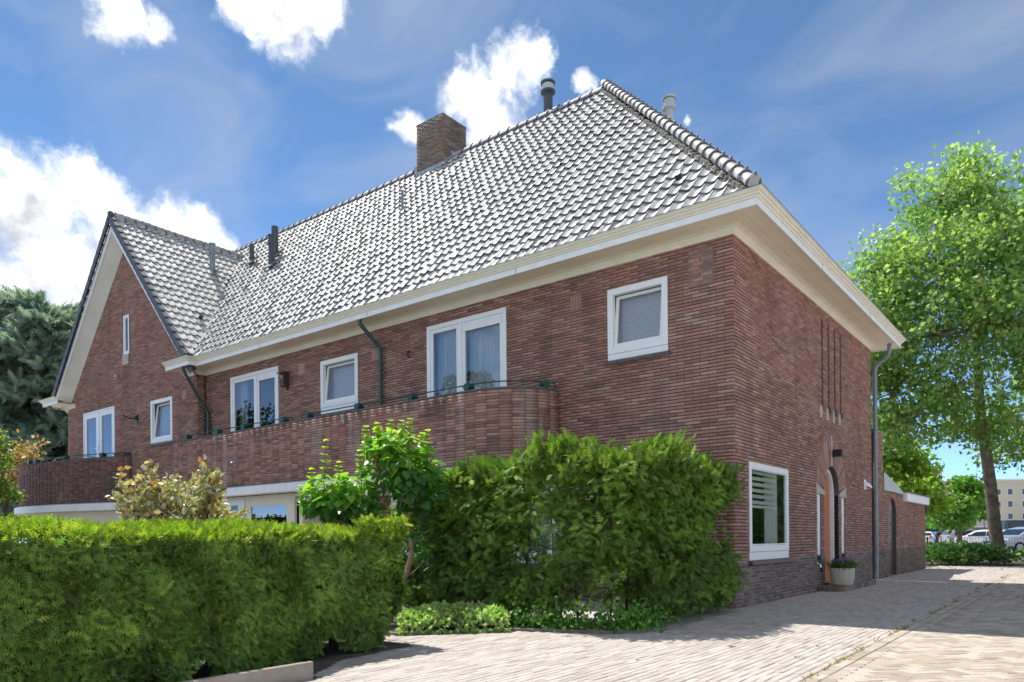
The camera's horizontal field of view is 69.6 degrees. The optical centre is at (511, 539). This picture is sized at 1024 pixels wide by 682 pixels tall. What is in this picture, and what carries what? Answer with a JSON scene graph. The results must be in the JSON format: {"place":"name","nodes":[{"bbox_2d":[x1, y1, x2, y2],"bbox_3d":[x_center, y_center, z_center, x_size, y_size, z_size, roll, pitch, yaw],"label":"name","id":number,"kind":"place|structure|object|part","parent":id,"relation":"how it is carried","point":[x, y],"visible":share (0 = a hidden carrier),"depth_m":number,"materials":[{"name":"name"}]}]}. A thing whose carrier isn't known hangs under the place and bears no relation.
{"place":"outdoors","nodes":[
{"label":"outdoors","id":0,"kind":"place"},
{"bbox_2d":[115,611,697,681],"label":"garden bed","id":1,"kind":"object","parent":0,"point":[330,656],"visible":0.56,"depth_m":6.95,"materials":[{"name":"soil"}]},
{"bbox_2d":[0,430,27,516],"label":"lime shrub","id":2,"kind":"object","parent":1,"relation":"on","point":[12,496],"visible":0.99,"depth_m":22.03,"materials":[{"name":"green plant"}]},
{"bbox_2d":[0,429,50,516],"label":"red tipped shrub","id":3,"kind":"object","parent":1,"relation":"on","point":[27,452],"visible":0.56,"depth_m":26.27,"materials":[{"name":"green plant"}]},
{"bbox_2d":[105,455,248,522],"bbox_3d":[-6.202,-0.198,13.534,2.198,2.678,3.105,-1,0,-2],"label":"variegated shrub","id":4,"kind":"object","parent":1,"relation":"on","point":[162,500],"visible":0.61,"depth_m":13.05,"materials":[{"name":"beige plant"}]},
{"bbox_2d":[0,511,412,681],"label":"clipped hedge","id":5,"kind":"object","parent":1,"relation":"on","point":[144,600],"visible":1,"depth_m":5.37,"materials":[{"name":"green plant"}]},
{"bbox_2d":[181,661,312,681],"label":"timber edging","id":6,"kind":"object","parent":1,"relation":"on","point":[298,672],"visible":0.98,"depth_m":5.35,"materials":[{"name":"grey wood"}]},
{"bbox_2d":[296,418,449,621],"bbox_3d":[-1.821,-0.245,9.545,2.068,2.675,1.137,-1,0,3],"label":"heart leaf tree","id":7,"kind":"object","parent":1,"relation":"on","point":[414,484],"visible":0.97,"depth_m":9.44,"materials":[{"name":"green plant"}]},
{"bbox_2d":[394,600,510,635],"bbox_3d":[-0.688,0.883,8.516,1.334,0.391,0.816,-1,0,-10],"label":"ground cover","id":8,"kind":"object","parent":1,"relation":"on","point":[444,614],"visible":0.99,"depth_m":8.28,"materials":[{"name":"green plant"}]},
{"bbox_2d":[388,425,752,623],"bbox_3d":[0.707,-0.146,9.715,5.335,2.477,3.237,-1,0,3],"label":"tall yew hedge","id":9,"kind":"object","parent":1,"relation":"on","point":[481,520],"visible":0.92,"depth_m":9.05,"materials":[{"name":"green plant"}]},
{"bbox_2d":[500,589,680,632],"bbox_3d":[0.801,0.817,8.413,2.226,0.501,0.828,0,0,9],"label":"edge creeper","id":10,"kind":"object","parent":1,"relation":"on","point":[621,621],"visible":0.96,"depth_m":8.32,"materials":[{"name":"green plant"}]},
{"bbox_2d":[0,0,1023,542],"label":"sky","id":11,"kind":"structure","parent":0,"point":[223,123],"materials":[{"name":"blue"}]},
{"bbox_2d":[391,592,705,619],"bbox_3d":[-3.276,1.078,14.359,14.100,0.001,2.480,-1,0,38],"label":"flowers","id":12,"kind":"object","parent":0,"point":[594,610],"depth_m":10.93,"materials":[{"name":"plant"}]},
{"bbox_2d":[302,566,1022,681],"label":"driveway","id":13,"kind":"structure","parent":0,"point":[771,640],"depth_m":7.16,"materials":[{"name":"grey brick"}]},
{"bbox_2d":[388,627,663,635],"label":"kerb","id":14,"kind":"structure","parent":13,"relation":"on","point":[557,630],"depth_m":8.18,"materials":[{"name":"concrete"}]},
{"bbox_2d":[817,580,875,591],"bbox_3d":[6.851,0.941,15.023,0.490,0.095,2.710,-1,0,38],"label":"door step","id":15,"kind":"object","parent":13,"relation":"on","point":[857,584],"depth_m":14.21,"materials":[{"name":"concrete"}]},
{"bbox_2d":[829,568,854,585],"bbox_3d":[6.393,0.725,14.269,0.460,0.345,0.460,-1,0,38],"label":"flower pot","id":16,"kind":"object","parent":15,"relation":"on","point":[842,577],"visible":0.94,"depth_m":14.10,"materials":[{"name":"white ceramic"}]},
{"bbox_2d":[825,557,859,569],"bbox_3d":[6.403,0.490,14.251,0.736,0.294,0.753,0,0,-30],"label":"lavender plant","id":17,"kind":"object","parent":16,"relation":"in","point":[843,563],"visible":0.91,"depth_m":14.16,"materials":[{"name":"green plant"}]},
{"bbox_2d":[801,567,1023,681],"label":"courtyard paving","id":18,"kind":"structure","parent":0,"point":[978,636],"depth_m":6.82,"materials":[{"name":"beige brick"}]},
{"bbox_2d":[635,566,1021,659],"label":"fallen leaves","id":19,"kind":"object","parent":18,"relation":"on","point":[884,605],"visible":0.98,"depth_m":14.22,"materials":[{"name":"green plant"}]},
{"bbox_2d":[801,575,1023,681],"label":"weeds","id":20,"kind":"object","parent":18,"relation":"on","point":[860,648],"visible":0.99,"depth_m":7.96,"materials":[{"name":"green plant"}]},
{"bbox_2d":[825,565,1023,584],"bbox_3d":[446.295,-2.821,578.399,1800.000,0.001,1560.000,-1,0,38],"label":"ground","id":21,"kind":"structure","parent":0,"point":[1000,565],"depth_m":25.85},
{"bbox_2d":[0,313,36,499],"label":"cedar tree","id":22,"kind":"object","parent":21,"relation":"on","point":[14,409],"visible":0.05,"depth_m":45.17,"materials":[{"name":"green plant"}]},
{"bbox_2d":[0,312,79,516],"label":"cedar tree","id":23,"kind":"object","parent":21,"relation":"on","point":[47,371],"visible":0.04,"depth_m":44.69,"materials":[{"name":"green plant"}]},
{"bbox_2d":[0,284,81,516],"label":"cedar tree","id":24,"kind":"object","parent":21,"relation":"on","point":[23,331],"visible":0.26,"depth_m":44.41,"materials":[{"name":"green plant"}]},
{"bbox_2d":[14,78,906,608],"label":"brick house","id":25,"kind":"structure","parent":21,"relation":"on","point":[606,260],"depth_m":14.66,"materials":[{"name":"brick"}]},
{"bbox_2d":[83,406,114,457],"bbox_3d":[-13.048,-2.914,23.265,2.210,2.342,0.110,-1,0,38],"label":"window","id":26,"kind":"structure","parent":25,"relation":"in","point":[98,414],"depth_m":23.25,"materials":[{"name":"paint"}]},
{"bbox_2d":[122,314,129,365],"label":"window","id":27,"kind":"structure","parent":25,"relation":"in","point":[125,357],"depth_m":22.15,"materials":[{"name":"paint"}]},
{"bbox_2d":[123,414,137,422],"bbox_3d":[-11.138,-3.550,21.518,0.100,0.240,0.406,-1,0,38],"label":"wall bracket","id":28,"kind":"object","parent":25,"relation":"attached to","point":[135,417],"depth_m":21.60,"materials":[{"name":"black metal"}]},
{"bbox_2d":[148,396,172,446],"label":"window","id":29,"kind":"structure","parent":25,"relation":"in","point":[166,403],"depth_m":21.08,"materials":[{"name":"paint"}]},
{"bbox_2d":[205,500,245,539],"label":"bay window","id":30,"kind":"structure","parent":25,"relation":"in","point":[236,505],"depth_m":17.80,"materials":[{"name":"paint"}]},
{"bbox_2d":[230,366,278,431],"bbox_3d":[-6.361,-3.014,18.508,2.077,2.325,0.289,-1,0,38],"label":"window","id":31,"kind":"structure","parent":25,"relation":"in","point":[268,373],"depth_m":18.58,"materials":[{"name":"paint"}]},
{"bbox_2d":[246,496,297,540],"bbox_3d":[-5.509,0.021,17.053,1.920,1.940,0.230,-1,0,38],"label":"window","id":32,"kind":"structure","parent":25,"relation":"in","point":[281,509],"depth_m":16.86,"materials":[{"name":"beige paint"}]},
{"bbox_2d":[276,372,289,390],"bbox_3d":[-5.402,-3.760,17.444,0.200,0.439,0.283,-1,0,38],"label":"wall lamp","id":33,"kind":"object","parent":25,"relation":"attached to","point":[284,379],"depth_m":17.40,"materials":[{"name":"black metal"}]},
{"bbox_2d":[319,353,358,415],"bbox_3d":[-3.778,-3.407,16.462,1.379,1.275,0.325,-1,0,38],"label":"window","id":34,"kind":"structure","parent":25,"relation":"in","point":[349,400],"depth_m":16.58,"materials":[{"name":"paint"}]},
{"bbox_2d":[391,497,408,556],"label":"window","id":35,"kind":"structure","parent":25,"relation":"in","point":[392,501],"depth_m":15.30,"materials":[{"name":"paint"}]},
{"bbox_2d":[426,307,506,396],"bbox_3d":[-0.812,-3.068,14.177,2.020,2.335,0.289,-1,0,38],"label":"window","id":36,"kind":"structure","parent":25,"relation":"in","point":[487,330],"depth_m":14.15,"materials":[{"name":"paint"}]},
{"bbox_2d":[514,486,600,567],"bbox_3d":[0.809,-0.347,12.905,1.946,1.675,0.329,-1,0,38],"label":"window","id":37,"kind":"structure","parent":25,"relation":"in","point":[548,536],"depth_m":13.22,"materials":[{"name":"paint"}]},
{"bbox_2d":[604,276,670,365],"bbox_3d":[2.069,-3.484,11.897,1.173,1.241,0.325,-1,0,38],"label":"window","id":38,"kind":"structure","parent":25,"relation":"in","point":[655,343],"depth_m":11.96,"materials":[{"name":"paint"}]},
{"bbox_2d":[748,461,794,565],"bbox_3d":[4.186,-0.402,12.075,0.255,1.597,2.053,-1,0,38],"label":"window","id":39,"kind":"structure","parent":25,"relation":"in","point":[772,551],"depth_m":12.25,"materials":[{"name":"paint"}]},
{"bbox_2d":[814,560,823,572],"bbox_3d":[5.797,0.515,13.909,0.170,0.255,0.082,0,0,10],"label":"garden tap","id":40,"kind":"object","parent":25,"relation":"attached to","point":[817,563],"visible":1,"depth_m":13.90,"materials":[{"name":"silver metal"}]},
{"bbox_2d":[824,469,834,583],"bbox_3d":[6.364,-0.273,15.046,0.132,2.400,1.090,-1,0,38],"label":"front door","id":41,"kind":"structure","parent":25,"relation":"in","point":[829,546],"depth_m":15.34,"materials":[{"name":"orange wood"}]},
{"bbox_2d":[832,449,843,457],"bbox_3d":[6.608,-1.743,14.947,0.182,0.154,0.170,-1,0,38],"label":"wall lamp","id":42,"kind":"object","parent":25,"relation":"attached to","point":[836,453],"visible":1,"depth_m":14.88,"materials":[{"name":"black metal"}]},
{"bbox_2d":[864,479,872,489],"bbox_3d":[8.273,-1.274,17.101,0.159,0.230,0.220,-1,0,38],"label":"bulkhead vent","id":43,"kind":"object","parent":25,"relation":"attached to","point":[867,484],"visible":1,"depth_m":17.07,"materials":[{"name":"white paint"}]},
{"bbox_2d":[871,429,929,578],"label":"brick outbuilding","id":44,"kind":"structure","parent":21,"relation":"on","point":[901,531],"depth_m":20.05,"materials":[{"name":"brown brick"}]},
{"bbox_2d":[889,499,893,574],"bbox_3d":[10.085,-0.080,19.666,0.090,2.070,0.920,-1,0,38],"label":"door","id":45,"kind":"structure","parent":44,"relation":"in","point":[891,512],"depth_m":19.78,"materials":[{"name":"black metal"}]},
{"bbox_2d":[962,510,977,529],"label":"street tree","id":46,"kind":"object","parent":21,"relation":"on","point":[970,524],"visible":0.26,"depth_m":119.16,"materials":[{"name":"green plant"}]},
{"bbox_2d":[975,483,999,529],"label":"street tree","id":47,"kind":"object","parent":21,"relation":"on","point":[979,517],"visible":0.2,"depth_m":119.58,"materials":[{"name":"green plant"}]},
{"bbox_2d":[903,471,1023,530],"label":"apartment block","id":48,"kind":"structure","parent":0,"point":[1011,497],"depth_m":180.03,"materials":[{"name":"white concrete"}]},
{"bbox_2d":[1007,513,1012,519],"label":"window","id":49,"kind":"structure","parent":48,"relation":"in","point":[1009,515],"depth_m":179.93,"materials":[{"name":"white"}]},
{"bbox_2d":[1007,501,1012,507],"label":"window","id":50,"kind":"structure","parent":48,"relation":"in","point":[1009,503],"depth_m":179.93,"materials":[{"name":"white glass"}]},
{"bbox_2d":[1007,488,1012,494],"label":"window","id":51,"kind":"structure","parent":48,"relation":"in","point":[1009,490],"depth_m":179.93,"materials":[{"name":"white glass"}]},
{"bbox_2d":[925,556,1023,567],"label":"shrub bed","id":52,"kind":"object","parent":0,"point":[1019,562],"visible":0.17,"depth_m":26.66,"materials":[{"name":"green plant"}]},
{"bbox_2d":[837,131,1023,562],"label":"plane tree","id":53,"kind":"object","parent":52,"relation":"on","point":[995,237],"visible":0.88,"depth_m":26.85,"materials":[{"name":"green plant"}]},
{"bbox_2d":[925,542,978,565],"bbox_3d":[15.095,0.538,26.462,2.845,0.917,2.206,-1,0,38],"label":"shrub","id":54,"kind":"object","parent":52,"relation":"on","point":[950,554],"visible":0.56,"depth_m":25.73,"materials":[{"name":"green plant"}]},
{"bbox_2d":[925,538,983,562],"bbox_3d":[17.275,0.456,29.726,3.475,0.999,2.637,-1,0,38],"label":"shrub","id":55,"kind":"object","parent":52,"relation":"on","point":[950,541],"visible":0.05,"depth_m":29.45,"materials":[{"name":"green plant"}]},
{"bbox_2d":[926,537,1020,556],"bbox_3d":[22.547,0.346,31.470,13.436,1.000,0.073,-1,0,24],"label":"wire fence","id":56,"kind":"object","parent":52,"relation":"on","point":[927,538],"visible":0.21,"depth_m":32.38,"materials":[{"name":"black metal"}]},
{"bbox_2d":[936,540,1016,563],"bbox_3d":[16.993,0.513,27.181,2.735,1.011,2.072,-1,0,38],"label":"shrub","id":57,"kind":"object","parent":52,"relation":"on","point":[987,552],"visible":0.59,"depth_m":26.52,"materials":[{"name":"green plant"}]},
{"bbox_2d":[1013,547,1023,561],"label":"shrub","id":58,"kind":"object","parent":52,"relation":"on","point":[1019,552],"visible":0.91,"depth_m":28.40,"materials":[{"name":"green plant"}]},
{"label":"car park","id":59,"kind":"structure","parent":0,"visible":0},
{"bbox_2d":[878,427,957,520],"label":"lime tree","id":60,"kind":"object","parent":59,"relation":"on","point":[918,472],"visible":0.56,"depth_m":44.25,"materials":[{"name":"green plant"}]},
{"bbox_2d":[925,531,933,542],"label":"parked car","id":61,"kind":"object","parent":59,"relation":"on","point":[929,534],"visible":0.28,"depth_m":78.38,"materials":[{"name":"white paint"}]},
{"bbox_2d":[932,532,942,542],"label":"parked car","id":62,"kind":"object","parent":59,"relation":"on","point":[936,534],"visible":0.12,"depth_m":81.00,"materials":[{"name":"blue paint"}]},
{"bbox_2d":[925,526,955,531],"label":"car park hedge","id":63,"kind":"object","parent":59,"relation":"on","point":[931,529],"visible":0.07,"depth_m":94.21,"materials":[{"name":"green plant"}]},
{"bbox_2d":[939,529,975,543],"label":"parked car","id":64,"kind":"object","parent":59,"relation":"on","point":[945,535],"visible":0.23,"depth_m":73.19,"materials":[{"name":"grey paint"}]},
{"bbox_2d":[925,473,997,542],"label":"dark tree","id":65,"kind":"object","parent":59,"relation":"on","point":[967,491],"visible":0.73,"depth_m":53.03,"materials":[{"name":"green plant"}]},
{"bbox_2d":[954,530,1004,543],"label":"parked car","id":66,"kind":"object","parent":59,"relation":"on","point":[980,534],"visible":0.26,"depth_m":61.12,"materials":[{"name":"white paint"}]},
{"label":"side window","id":67,"kind":"part","parent":66,"relation":"part of","materials":[{"name":"black glass"}]},
{"bbox_2d":[982,527,1023,552],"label":"parked car","id":68,"kind":"object","parent":59,"relation":"on","point":[1009,535],"visible":0.4,"depth_m":40.72,"materials":[{"name":"grey paint"}]},
{"bbox_2d":[1001,520,1023,529],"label":"parked van","id":69,"kind":"object","parent":59,"relation":"on","point":[1007,524],"visible":0.09,"depth_m":65.05,"materials":[{"name":"paint"}]},
{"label":"side window","id":70,"kind":"part","parent":69,"relation":"part of","materials":[{"name":"glass"}]}
]}

